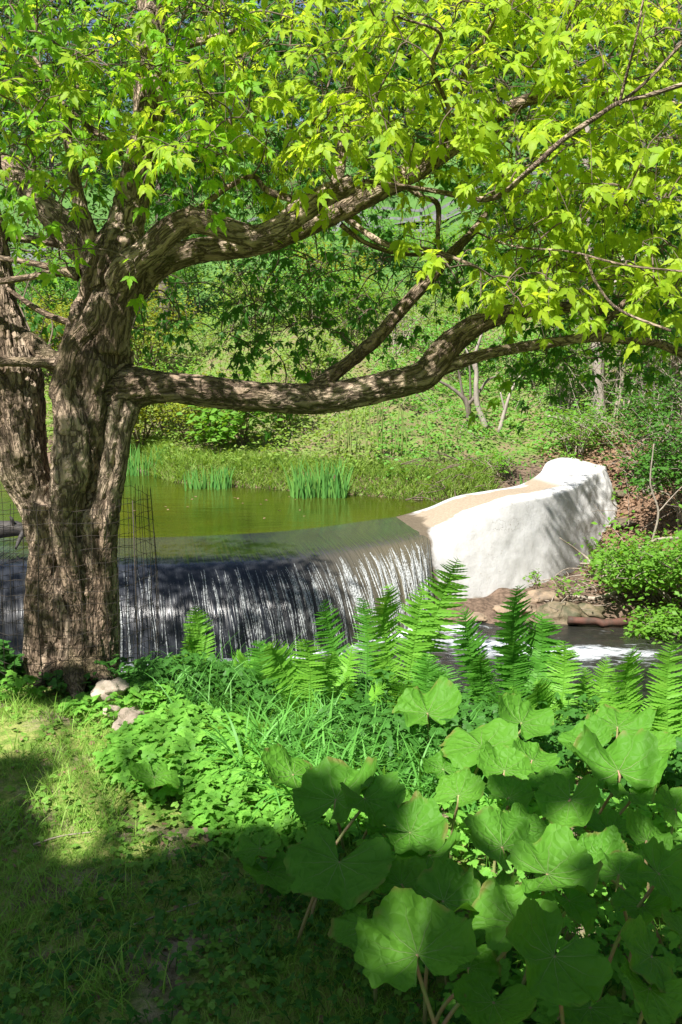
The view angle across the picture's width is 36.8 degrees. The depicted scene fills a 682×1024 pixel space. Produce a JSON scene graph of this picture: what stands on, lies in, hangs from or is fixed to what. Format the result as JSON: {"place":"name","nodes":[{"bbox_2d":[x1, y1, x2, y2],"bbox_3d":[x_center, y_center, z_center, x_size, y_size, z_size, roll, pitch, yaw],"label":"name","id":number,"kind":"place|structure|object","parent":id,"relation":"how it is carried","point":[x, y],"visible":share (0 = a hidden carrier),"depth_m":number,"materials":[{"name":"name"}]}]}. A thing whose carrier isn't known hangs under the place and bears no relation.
{"place":"outdoors","nodes":[
{"label":"outdoors","id":0,"kind":"place"},
{"bbox_2d":[0,464,446,537],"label":"pond","id":1,"kind":"structure","parent":0,"point":[213,511],"depth_m":15.77,"materials":[{"name":"green liquid"}]},
{"bbox_2d":[181,463,235,490],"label":"iris clump","id":2,"kind":"object","parent":1,"relation":"in","point":[218,483],"visible":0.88,"depth_m":17.87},
{"bbox_2d":[279,454,355,499],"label":"iris clump","id":3,"kind":"object","parent":1,"relation":"on","point":[325,487],"visible":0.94,"depth_m":16.86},
{"bbox_2d":[128,429,503,499],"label":"bank grass","id":4,"kind":"structure","parent":0,"point":[202,456],"depth_m":17.80,"materials":[{"name":"green plant"}]},
{"bbox_2d":[0,107,681,1023],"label":"ground","id":5,"kind":"structure","parent":0,"point":[472,605],"depth_m":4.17,"materials":[{"name":"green plant"}]},
{"bbox_2d":[0,639,25,688],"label":"herb patch","id":6,"kind":"object","parent":5,"relation":"on","point":[8,655],"visible":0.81,"depth_m":4.91,"materials":[{"name":"green plant"}]},
{"bbox_2d":[0,669,47,700],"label":"herb patch","id":7,"kind":"object","parent":5,"relation":"on","point":[18,683],"visible":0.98,"depth_m":4.54,"materials":[{"name":"green plant"}]},
{"bbox_2d":[19,281,72,382],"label":"shrub","id":8,"kind":"object","parent":5,"relation":"on","point":[45,338],"visible":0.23,"depth_m":26.69,"materials":[{"name":"green plant"}]},
{"bbox_2d":[12,218,80,347],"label":"shrub","id":9,"kind":"object","parent":5,"relation":"on","point":[59,291],"visible":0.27,"depth_m":29.94,"materials":[{"name":"green plant"}]},
{"bbox_2d":[0,2,131,318],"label":"tree","id":10,"kind":"object","parent":5,"relation":"on","point":[51,165],"visible":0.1,"depth_m":32.54,"materials":[{"name":"green plant"}]},
{"bbox_2d":[4,0,131,185],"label":"tree","id":11,"kind":"object","parent":5,"relation":"on","point":[95,9],"visible":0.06,"depth_m":63.91,"materials":[{"name":"green plant"}]},
{"bbox_2d":[0,484,158,698],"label":"wire guard","id":12,"kind":"object","parent":5,"relation":"on","point":[92,578],"visible":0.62,"depth_m":4.72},
{"bbox_2d":[56,676,203,729],"bbox_3d":[-0.900,0.816,4.412,0.649,0.207,0.585,0,10,0],"label":"herb patch","id":13,"kind":"object","parent":5,"relation":"on","point":[145,696],"visible":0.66,"depth_m":4.31,"materials":[{"name":"green plant"}]},
{"bbox_2d":[65,275,211,369],"bbox_3d":[-5.273,-5.022,26.618,3.834,3.165,3.830,5,11,26],"label":"shrub","id":14,"kind":"object","parent":5,"relation":"on","point":[147,324],"visible":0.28,"depth_m":26.40,"materials":[{"name":"green plant"}]},
{"bbox_2d":[127,760,179,789],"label":"butterbur leaf","id":15,"kind":"object","parent":5,"relation":"on","point":[143,772],"visible":0.98,"depth_m":3.42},
{"bbox_2d":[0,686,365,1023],"bbox_3d":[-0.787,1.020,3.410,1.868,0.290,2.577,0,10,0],"label":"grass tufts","id":16,"kind":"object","parent":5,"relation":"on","point":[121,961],"visible":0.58,"depth_m":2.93,"materials":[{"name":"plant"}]},
{"bbox_2d":[92,700,290,807],"bbox_3d":[-0.521,0.889,3.830,0.773,0.222,0.900,0,10,0],"label":"herb patch","id":17,"kind":"object","parent":5,"relation":"on","point":[140,738],"visible":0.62,"depth_m":3.68,"materials":[{"name":"green plant"}]},
{"bbox_2d":[140,369,246,442],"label":"shrub","id":18,"kind":"object","parent":5,"relation":"on","point":[189,410],"visible":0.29,"depth_m":19.79,"materials":[{"name":"green plant"}]},
{"bbox_2d":[146,230,249,318],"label":"shrub","id":19,"kind":"object","parent":5,"relation":"on","point":[189,270],"visible":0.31,"depth_m":32.33,"materials":[{"name":"green plant"}]},
{"bbox_2d":[184,412,247,453],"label":"shrub","id":20,"kind":"object","parent":5,"relation":"on","point":[219,434],"visible":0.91,"depth_m":19.06,"materials":[{"name":"green plant"}]},
{"bbox_2d":[170,606,272,682],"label":"fern","id":21,"kind":"object","parent":5,"relation":"on","point":[195,640],"visible":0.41,"depth_m":5.18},
{"bbox_2d":[176,372,283,448],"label":"shrub","id":22,"kind":"object","parent":5,"relation":"on","point":[212,417],"visible":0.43,"depth_m":19.30,"materials":[{"name":"green plant"}]},
{"bbox_2d":[195,640,282,699],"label":"fern","id":23,"kind":"object","parent":5,"relation":"on","point":[256,652],"visible":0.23,"depth_m":4.89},
{"bbox_2d":[124,653,377,712],"bbox_3d":[-0.418,0.885,4.931,1.276,0.431,0.746,0,10,0],"label":"herb patch","id":24,"kind":"object","parent":5,"relation":"on","point":[196,674],"visible":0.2,"depth_m":4.72,"materials":[{"name":"green plant"}]},
{"bbox_2d":[123,644,386,728],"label":"bank grass","id":25,"kind":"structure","parent":5,"relation":"on","point":[214,706],"depth_m":4.41,"materials":[{"name":"green plant"}]},
{"bbox_2d":[234,831,280,865],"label":"butterbur leaf","id":26,"kind":"object","parent":5,"relation":"on","point":[251,848],"visible":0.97,"depth_m":2.84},
{"bbox_2d":[185,257,344,329],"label":"shrub","id":27,"kind":"object","parent":5,"relation":"on","point":[241,290],"visible":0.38,"depth_m":28.03,"materials":[{"name":"green plant"}]},
{"bbox_2d":[239,851,295,898],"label":"butterbur leaf","id":28,"kind":"object","parent":5,"relation":"on","point":[277,878],"visible":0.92,"depth_m":2.79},
{"bbox_2d":[179,752,368,858],"bbox_3d":[-0.170,0.960,3.427,0.724,0.147,0.727,0,10,0],"label":"herb patch","id":29,"kind":"object","parent":5,"relation":"on","point":[193,808],"visible":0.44,"depth_m":3.27,"materials":[{"name":"green plant"}]},
{"bbox_2d":[261,743,312,788],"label":"butterbur leaf","id":30,"kind":"object","parent":5,"relation":"on","point":[282,765],"visible":0.83,"depth_m":3.18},
{"bbox_2d":[265,325,350,378],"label":"shrub","id":31,"kind":"object","parent":5,"relation":"on","point":[320,353],"visible":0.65,"depth_m":23.05,"materials":[{"name":"green plant"}]},
{"bbox_2d":[38,649,585,748],"bbox_3d":[0.490,1.112,4.865,3.827,1.001,1.265,0,10,0],"label":"herb patch","id":32,"kind":"object","parent":5,"relation":"on","point":[142,663],"visible":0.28,"depth_m":4.58,"materials":[{"name":"green plant"}]},
{"bbox_2d":[246,6,388,182],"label":"tree","id":33,"kind":"object","parent":5,"relation":"on","point":[316,83],"visible":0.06,"depth_m":49.17,"materials":[{"name":"green plant"}]},
{"bbox_2d":[258,638,386,719],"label":"fern","id":34,"kind":"object","parent":5,"relation":"on","point":[278,667],"visible":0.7,"depth_m":4.38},
{"bbox_2d":[259,240,390,326],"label":"shrub","id":35,"kind":"object","parent":5,"relation":"on","point":[308,282],"visible":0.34,"depth_m":27.84,"materials":[{"name":"green plant"}]},
{"bbox_2d":[291,756,376,856],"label":"butterbur leaf","id":36,"kind":"object","parent":5,"relation":"on","point":[317,794],"visible":0.84,"depth_m":2.95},
{"bbox_2d":[283,824,392,945],"bbox_3d":[-0.019,0.997,2.528,0.296,0.351,0.227,5,11,25],"label":"butterbur leaf","id":37,"kind":"object","parent":5,"relation":"on","point":[315,867],"visible":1,"depth_m":2.51,"materials":[{"name":"plant"}]},
{"bbox_2d":[0,686,680,1023],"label":"leaf litter","id":38,"kind":"object","parent":5,"relation":"on","point":[192,913],"visible":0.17,"depth_m":2.87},
{"bbox_2d":[0,0,681,705],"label":"maple tree","id":39,"kind":"object","parent":5,"relation":"on","point":[104,390],"visible":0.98,"depth_m":4.66,"materials":[{"name":"green plant"}]},
{"bbox_2d":[0,824,681,1023],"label":"herb patch","id":40,"kind":"object","parent":5,"relation":"on","point":[177,991],"visible":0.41,"depth_m":2.60,"materials":[{"name":"green plant"}]},
{"bbox_2d":[0,678,681,1023],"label":"lawn weeds","id":41,"kind":"object","parent":5,"relation":"on","point":[179,1017],"visible":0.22,"depth_m":2.81,"materials":[{"name":"green plant"}]},
{"bbox_2d":[312,597,384,715],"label":"fern","id":42,"kind":"object","parent":5,"relation":"on","point":[335,644],"visible":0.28,"depth_m":4.97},
{"bbox_2d":[166,685,537,837],"bbox_3d":[0.062,0.881,3.750,1.470,0.411,1.470,8,13,37],"label":"strap leaf clump","id":43,"kind":"object","parent":5,"relation":"on","point":[349,750],"visible":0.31,"depth_m":3.68,"materials":[{"name":"plant"}]},
{"bbox_2d":[327,904,377,1004],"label":"butterbur leaf","id":44,"kind":"object","parent":5,"relation":"on","point":[342,929],"visible":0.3,"depth_m":2.39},
{"bbox_2d":[307,771,405,926],"bbox_3d":[0.040,0.932,2.786,0.300,0.397,0.126,-8,13,-37],"label":"butterbur leaf","id":45,"kind":"object","parent":5,"relation":"on","point":[380,792],"visible":0.97,"depth_m":2.79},
{"bbox_2d":[32,234,681,480],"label":"hillside growth","id":46,"kind":"object","parent":5,"relation":"on","point":[305,416],"visible":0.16,"depth_m":21.33,"materials":[{"name":"green plant"}]},
{"bbox_2d":[301,265,435,345],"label":"shrub","id":47,"kind":"object","parent":5,"relation":"on","point":[370,294],"visible":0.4,"depth_m":25.35,"materials":[{"name":"green plant"}]},
{"bbox_2d":[346,398,406,461],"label":"tall stalks","id":48,"kind":"object","parent":5,"relation":"on","point":[401,413],"visible":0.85,"depth_m":18.10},
{"bbox_2d":[379,855,427,893],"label":"butterbur leaf","id":49,"kind":"object","parent":5,"relation":"on","point":[402,873],"visible":0.69,"depth_m":2.55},
{"bbox_2d":[339,556,470,713],"bbox_3d":[0.242,0.592,4.556,0.636,0.822,0.368,-7,12,-33],"label":"fern","id":50,"kind":"object","parent":5,"relation":"on","point":[419,637],"visible":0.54,"depth_m":4.58,"materials":[{"name":"plant"}]},
{"bbox_2d":[383,790,447,855],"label":"butterbur leaf","id":51,"kind":"object","parent":5,"relation":"on","point":[416,815],"visible":0.91,"depth_m":2.72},
{"bbox_2d":[354,886,479,1023],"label":"butterbur leaf","id":52,"kind":"object","parent":5,"relation":"on","point":[401,932],"visible":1,"depth_m":2.00,"materials":[{"name":"plant"}]},
{"bbox_2d":[392,676,461,755],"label":"butterbur leaf","id":53,"kind":"object","parent":5,"relation":"on","point":[440,699],"visible":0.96,"depth_m":3.77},
{"bbox_2d":[395,829,460,887],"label":"butterbur leaf","id":54,"kind":"object","parent":5,"relation":"on","point":[442,853],"visible":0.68,"depth_m":2.61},
{"bbox_2d":[407,652,477,726],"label":"fern","id":55,"kind":"object","parent":5,"relation":"on","point":[426,680],"visible":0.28,"depth_m":4.37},
{"bbox_2d":[385,204,505,288],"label":"shrub","id":56,"kind":"object","parent":5,"relation":"on","point":[427,244],"visible":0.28,"depth_m":31.82,"materials":[{"name":"green plant"}]},
{"bbox_2d":[414,858,480,1023],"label":"butterbur leaf","id":57,"kind":"object","parent":5,"relation":"on","point":[451,884],"visible":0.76,"depth_m":2.31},
{"bbox_2d":[391,303,504,374],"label":"shrub","id":58,"kind":"object","parent":5,"relation":"on","point":[431,339],"visible":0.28,"depth_m":23.67,"materials":[{"name":"green plant"}]},
{"bbox_2d":[434,766,486,858],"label":"butterbur leaf","id":59,"kind":"object","parent":5,"relation":"on","point":[464,785],"visible":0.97,"depth_m":2.96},
{"bbox_2d":[362,728,573,853],"bbox_3d":[0.448,0.905,3.583,0.881,0.302,0.839,9,14,43],"label":"strap leaf clump","id":60,"kind":"object","parent":5,"relation":"on","point":[466,809],"visible":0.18,"depth_m":3.39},
{"bbox_2d":[255,691,681,819],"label":"herb patch","id":61,"kind":"object","parent":5,"relation":"on","point":[674,763],"visible":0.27,"depth_m":3.75,"materials":[{"name":"green plant"}]},
{"bbox_2d":[435,944,502,1022],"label":"butterbur leaf","id":62,"kind":"object","parent":5,"relation":"on","point":[486,963],"visible":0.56,"depth_m":2.18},
{"bbox_2d":[440,718,519,775],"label":"butterbur leaf","id":63,"kind":"object","parent":5,"relation":"on","point":[461,750],"visible":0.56,"depth_m":3.46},
{"bbox_2d":[449,607,526,725],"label":"fern","id":64,"kind":"object","parent":5,"relation":"on","point":[478,678],"visible":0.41,"depth_m":4.49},
{"bbox_2d":[386,449,600,526],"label":"bank roots","id":65,"kind":"object","parent":5,"relation":"on","point":[449,466],"visible":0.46,"depth_m":17.10,"materials":[{"name":"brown plant"}]},
{"bbox_2d":[454,971,536,1023],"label":"butterbur leaf","id":66,"kind":"object","parent":5,"relation":"on","point":[514,1004],"visible":0.98,"depth_m":2.00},
{"bbox_2d":[442,876,558,1023],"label":"butterbur leaf","id":67,"kind":"object","parent":5,"relation":"on","point":[495,905],"visible":0.49,"depth_m":2.22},
{"bbox_2d":[464,805,536,993],"bbox_3d":[0.376,0.972,2.488,0.221,0.506,0.163,-9,14,-42],"label":"butterbur leaf","id":68,"kind":"object","parent":5,"relation":"on","point":[495,832],"visible":0.89,"depth_m":2.48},
{"bbox_2d":[365,322,646,483],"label":"hillside herbs","id":69,"kind":"object","parent":5,"relation":"on","point":[456,415],"visible":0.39,"depth_m":19.62,"materials":[{"name":"green plant"}]},
{"bbox_2d":[477,740,534,808],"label":"butterbur leaf","id":70,"kind":"object","parent":5,"relation":"on","point":[503,759],"visible":0.77,"depth_m":3.17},
{"bbox_2d":[396,457,617,603],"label":"dam","id":71,"kind":"structure","parent":5,"relation":"on","point":[495,539],"depth_m":14.79,"materials":[{"name":"concrete"}]},
{"bbox_2d":[0,517,432,662],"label":"waterfall","id":72,"kind":"structure","parent":71,"relation":"on","point":[281,586],"depth_m":12.22,"materials":[{"name":"liquid"}]},
{"bbox_2d":[484,774,534,873],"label":"butterbur leaf","id":73,"kind":"object","parent":5,"relation":"on","point":[513,788],"visible":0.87,"depth_m":2.94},
{"bbox_2d":[347,793,681,1023],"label":"herb patch","id":74,"kind":"object","parent":5,"relation":"on","point":[546,1012],"visible":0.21,"depth_m":2.61,"materials":[{"name":"green plant"}]},
{"bbox_2d":[503,802,547,884],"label":"butterbur leaf","id":75,"kind":"object","parent":5,"relation":"on","point":[538,825],"visible":0.27,"depth_m":2.70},
{"bbox_2d":[485,584,566,728],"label":"fern","id":76,"kind":"object","parent":5,"relation":"on","point":[513,670],"visible":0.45,"depth_m":4.31,"materials":[{"name":"plant"}]},
{"bbox_2d":[498,692,553,739],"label":"butterbur leaf","id":77,"kind":"object","parent":5,"relation":"on","point":[514,708],"visible":0.93,"depth_m":3.60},
{"bbox_2d":[450,0,620,229],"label":"tree","id":78,"kind":"object","parent":5,"relation":"on","point":[517,156],"visible":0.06,"depth_m":35.23,"materials":[{"name":"green plant"}]},
{"bbox_2d":[512,737,560,771],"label":"butterbur leaf","id":79,"kind":"object","parent":5,"relation":"on","point":[540,759],"visible":0.68,"depth_m":3.28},
{"bbox_2d":[507,823,602,895],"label":"butterbur leaf","id":80,"kind":"object","parent":5,"relation":"on","point":[559,856],"visible":0.93,"depth_m":2.34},
{"bbox_2d":[496,315,614,415],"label":"shrub","id":81,"kind":"object","parent":5,"relation":"on","point":[559,368],"visible":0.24,"depth_m":19.97,"materials":[{"name":"green plant"}]},
{"bbox_2d":[505,897,612,1023],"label":"butterbur leaf","id":82,"kind":"object","parent":5,"relation":"on","point":[576,971],"visible":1,"depth_m":1.94,"materials":[{"name":"plant"}]},
{"bbox_2d":[521,888,597,984],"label":"butterbur leaf","id":83,"kind":"object","parent":5,"relation":"on","point":[580,907],"visible":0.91,"depth_m":2.32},
{"bbox_2d":[534,601,588,624],"bbox_3d":[2.886,1.405,13.339,0.767,0.498,0.548,0,10,0],"label":"boulder","id":84,"kind":"object","parent":5,"relation":"on","point":[562,613],"visible":0.52,"depth_m":13.19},
{"bbox_2d":[510,640,620,752],"bbox_3d":[0.919,0.780,4.083,0.521,0.471,0.347,3,10,18],"label":"fern","id":85,"kind":"object","parent":5,"relation":"on","point":[562,675],"visible":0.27,"depth_m":4.21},
{"bbox_2d":[534,772,609,901],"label":"butterbur leaf","id":86,"kind":"object","parent":5,"relation":"on","point":[556,804],"visible":0.94,"depth_m":2.68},
{"bbox_2d":[529,390,622,457],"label":"shrub","id":87,"kind":"object","parent":5,"relation":"on","point":[578,432],"visible":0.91,"depth_m":17.84,"materials":[{"name":"green plant"}]},
{"bbox_2d":[548,655,615,725],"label":"fern","id":88,"kind":"object","parent":5,"relation":"on","point":[584,687],"visible":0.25,"depth_m":4.33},
{"bbox_2d":[557,714,611,749],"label":"butterbur leaf","id":89,"kind":"object","parent":5,"relation":"on","point":[598,728],"visible":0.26,"depth_m":3.48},
{"bbox_2d":[563,993,623,1023],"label":"butterbur leaf","id":90,"kind":"object","parent":5,"relation":"on","point":[606,1008],"visible":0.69,"depth_m":2.04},
{"bbox_2d":[583,808,627,891],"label":"butterbur leaf","id":91,"kind":"object","parent":5,"relation":"on","point":[607,817],"visible":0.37,"depth_m":2.79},
{"bbox_2d":[535,404,681,606],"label":"leaf litter","id":92,"kind":"object","parent":5,"relation":"on","point":[587,458],"visible":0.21,"depth_m":16.51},
{"bbox_2d":[538,263,681,541],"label":"thicket twigs","id":93,"kind":"object","parent":5,"relation":"on","point":[630,425],"visible":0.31,"depth_m":16.81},
{"bbox_2d":[591,848,646,973],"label":"butterbur leaf","id":94,"kind":"object","parent":5,"relation":"on","point":[623,865],"visible":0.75,"depth_m":2.44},
{"bbox_2d":[569,724,669,832],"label":"butterbur leaf","id":95,"kind":"object","parent":5,"relation":"on","point":[636,761],"visible":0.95,"depth_m":3.04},
{"bbox_2d":[585,704,655,737],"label":"butterbur leaf","id":96,"kind":"object","parent":5,"relation":"on","point":[613,719],"visible":0.7,"depth_m":3.61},
{"bbox_2d":[578,825,663,945],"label":"butterbur leaf","id":97,"kind":"object","parent":5,"relation":"on","point":[607,840],"visible":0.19,"depth_m":2.54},
{"bbox_2d":[567,504,681,609],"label":"shrub","id":98,"kind":"object","parent":5,"relation":"on","point":[660,556],"visible":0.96,"depth_m":13.02,"materials":[{"name":"green plant"}]},
{"bbox_2d":[571,363,681,495],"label":"shrub","id":99,"kind":"object","parent":5,"relation":"on","point":[628,421],"visible":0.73,"depth_m":16.24,"materials":[{"name":"green plant"}]},
{"bbox_2d":[583,646,678,773],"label":"fern","id":100,"kind":"object","parent":5,"relation":"on","point":[626,685],"visible":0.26,"depth_m":3.96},
{"bbox_2d":[581,391,681,530],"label":"shrub","id":101,"kind":"object","parent":5,"relation":"on","point":[663,468],"visible":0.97,"depth_m":14.80,"materials":[{"name":"green plant"}]},
{"bbox_2d":[604,781,659,814],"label":"butterbur leaf","id":102,"kind":"object","parent":5,"relation":"on","point":[643,796],"visible":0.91,"depth_m":2.91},
{"bbox_2d":[596,836,681,1001],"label":"butterbur leaf","id":103,"kind":"object","parent":5,"relation":"on","point":[665,879],"visible":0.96,"depth_m":2.30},
{"bbox_2d":[610,886,670,1000],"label":"butterbur leaf","id":104,"kind":"object","parent":5,"relation":"on","point":[628,899],"visible":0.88,"depth_m":2.32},
{"bbox_2d":[612,593,681,643],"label":"shrub","id":105,"kind":"object","parent":5,"relation":"on","point":[672,622],"visible":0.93,"depth_m":12.66,"materials":[{"name":"green plant"}]},
{"bbox_2d":[620,914,677,993],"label":"butterbur leaf","id":106,"kind":"object","parent":5,"relation":"on","point":[639,937],"visible":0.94,"depth_m":2.04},
{"bbox_2d":[626,808,672,930],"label":"butterbur leaf","id":107,"kind":"object","parent":5,"relation":"on","point":[641,828],"visible":0.68,"depth_m":2.60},
{"bbox_2d":[620,956,681,1023],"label":"butterbur leaf","id":108,"kind":"object","parent":5,"relation":"on","point":[657,1006],"visible":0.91,"depth_m":1.97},
{"bbox_2d":[644,640,681,784],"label":"fern","id":109,"kind":"object","parent":5,"relation":"on","point":[666,719],"visible":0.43,"depth_m":3.79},
{"bbox_2d":[652,784,681,871],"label":"butterbur leaf","id":110,"kind":"object","parent":5,"relation":"on","point":[670,800],"visible":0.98,"depth_m":2.68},
{"bbox_2d":[0,0,681,134],"label":"sky","id":111,"kind":"structure","parent":0,"point":[93,21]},
{"bbox_2d":[121,621,681,713],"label":"stream","id":112,"kind":"structure","parent":0,"point":[593,645],"depth_m":12.07,"materials":[{"name":"liquid"}]},
{"bbox_2d":[508,523,681,611],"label":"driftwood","id":113,"kind":"object","parent":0,"point":[568,576],"depth_m":14.29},
{"bbox_2d":[573,531,681,606],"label":"shrub","id":114,"kind":"object","parent":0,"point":[621,583],"visible":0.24,"depth_m":13.45,"materials":[{"name":"green plant"}]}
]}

